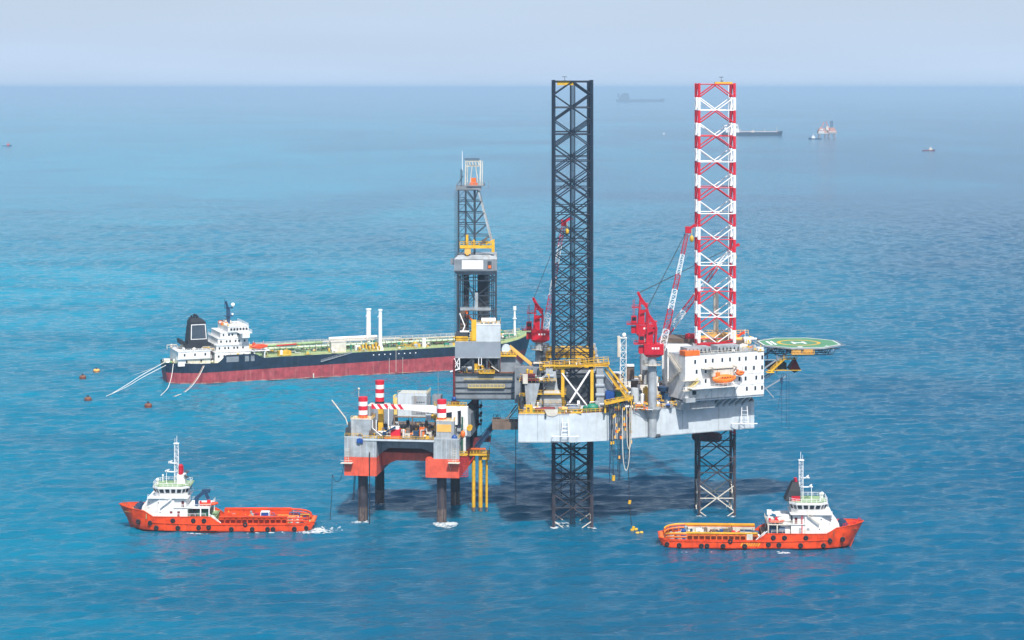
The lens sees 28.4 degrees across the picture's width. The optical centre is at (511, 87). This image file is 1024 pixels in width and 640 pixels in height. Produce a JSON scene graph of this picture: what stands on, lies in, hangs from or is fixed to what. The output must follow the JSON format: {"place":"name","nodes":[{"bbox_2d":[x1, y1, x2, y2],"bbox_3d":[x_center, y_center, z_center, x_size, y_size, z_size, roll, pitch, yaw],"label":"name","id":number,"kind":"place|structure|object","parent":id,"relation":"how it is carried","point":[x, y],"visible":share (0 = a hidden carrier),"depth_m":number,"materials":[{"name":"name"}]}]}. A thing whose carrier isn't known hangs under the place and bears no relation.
{"place":"outdoors","nodes":[
{"label":"outdoors","id":0,"kind":"place"},
{"bbox_2d":[0,93,1023,639],"bbox_3d":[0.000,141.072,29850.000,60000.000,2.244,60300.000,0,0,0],"label":"sea","id":1,"kind":"structure","parent":0,"point":[880,239],"depth_m":1092.93,"materials":[{"name":"liquid"}]},
{"bbox_2d":[84,395,91,400],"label":"mooring buoy","id":2,"kind":"object","parent":1,"relation":"on","point":[87,398],"visible":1,"depth_m":914.79,"materials":[{"name":"orange plastic"}]},
{"bbox_2d":[144,402,151,407],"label":"mooring buoy","id":3,"kind":"object","parent":1,"relation":"on","point":[147,405],"visible":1,"depth_m":896.27,"materials":[{"name":"orange plastic"}]},
{"bbox_2d":[119,443,317,532],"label":"supply vessel","id":4,"kind":"object","parent":1,"relation":"on","point":[169,506],"visible":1,"depth_m":645.05,"materials":[{"name":"orange metal"}]},
{"bbox_2d":[199,500,217,505],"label":"rescue boat","id":5,"kind":"object","parent":4,"relation":"on","point":[209,502],"visible":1,"depth_m":647.50,"materials":[{"name":"plastic"}]},
{"bbox_2d":[260,510,269,515],"bbox_3d":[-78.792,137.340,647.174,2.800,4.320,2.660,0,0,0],"label":"cargo container","id":6,"kind":"object","parent":4,"relation":"on","point":[264,512],"visible":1,"depth_m":646.00,"materials":[{"name":"white metal"}]},
{"bbox_2d":[296,531,330,533],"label":"sea foam","id":7,"kind":"object","parent":1,"relation":"on","point":[304,532],"visible":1,"depth_m":641.67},
{"bbox_2d":[160,299,530,383],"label":"oil tanker","id":8,"kind":"object","parent":1,"relation":"on","point":[224,351],"visible":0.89,"depth_m":985.98,"materials":[{"name":"black metal"}]},
{"bbox_2d":[107,365,165,395],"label":"mooring rope","id":9,"kind":"object","parent":8,"relation":"attached to","point":[135,381],"visible":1,"depth_m":947.50,"materials":[{"name":"white fabric"}]},
{"bbox_2d":[113,362,164,392],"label":"mooring rope","id":10,"kind":"object","parent":8,"relation":"attached to","point":[139,376],"visible":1,"depth_m":958.86,"materials":[{"name":"fabric"}]},
{"bbox_2d":[250,343,267,348],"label":"lifeboat","id":11,"kind":"object","parent":8,"relation":"hanging from","point":[257,346],"visible":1,"depth_m":976.45,"materials":[{"name":"orange plastic"}]},
{"bbox_2d":[330,380,477,523],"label":"production platform","id":12,"kind":"structure","parent":1,"relation":"in","point":[379,437],"depth_m":659.11,"materials":[{"name":"metal"}]},
{"bbox_2d":[433,521,458,527],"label":"sea foam","id":13,"kind":"object","parent":1,"relation":"on","point":[442,524],"visible":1,"depth_m":653.72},
{"bbox_2d":[469,400,500,511],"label":"wellhead jacket","id":14,"kind":"object","parent":1,"relation":"in","point":[475,449],"visible":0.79,"depth_m":675.44,"materials":[{"name":"yellow metal"}]},
{"bbox_2d":[616,93,664,101],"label":"cargo ship","id":15,"kind":"object","parent":1,"relation":"on","point":[623,97],"visible":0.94,"depth_m":20567.78},
{"bbox_2d":[450,76,844,529],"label":"jack up rig","id":16,"kind":"object","parent":1,"relation":"in","point":[573,400],"visible":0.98,"depth_m":661.95,"materials":[{"name":"metal"}]},
{"bbox_2d":[712,369,735,383],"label":"lifeboat","id":17,"kind":"object","parent":16,"relation":"hanging from","point":[723,378],"visible":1,"depth_m":650.84,"materials":[{"name":"orange plastic"}]},
{"bbox_2d":[735,369,744,375],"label":"rescue boat","id":18,"kind":"object","parent":16,"relation":"hanging from","point":[738,372],"visible":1,"depth_m":654.14,"materials":[{"name":"orange plastic"}]},
{"bbox_2d":[722,124,782,135],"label":"cargo ship","id":19,"kind":"object","parent":1,"relation":"on","point":[757,133],"visible":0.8,"depth_m":6012.00},
{"bbox_2d":[658,452,863,550],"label":"supply vessel","id":20,"kind":"object","parent":1,"relation":"on","point":[811,522],"visible":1,"depth_m":620.64,"materials":[{"name":"orange metal"}]},
{"bbox_2d":[740,529,751,531],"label":"cargo container","id":21,"kind":"object","parent":20,"relation":"on","point":[747,530],"visible":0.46,"depth_m":627.37,"materials":[{"name":"blue metal"}]},
{"bbox_2d":[747,534,752,539],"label":"side door","id":22,"kind":"structure","parent":20,"relation":"in","point":[749,536],"depth_m":619.50,"materials":[{"name":"white metal"}]},
{"bbox_2d":[769,517,783,522],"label":"rescue boat","id":23,"kind":"object","parent":20,"relation":"on","point":[776,520],"visible":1,"depth_m":620.86,"materials":[{"name":"plastic"}]},
{"bbox_2d":[816,121,836,137],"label":"offshore rig","id":24,"kind":"object","parent":1,"relation":"in","point":[828,131],"visible":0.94,"depth_m":5752.74},
{"bbox_2d":[0,0,1023,92],"label":"sky","id":25,"kind":"structure","parent":0,"point":[47,46],"materials":[{"name":"blue"}]}
]}

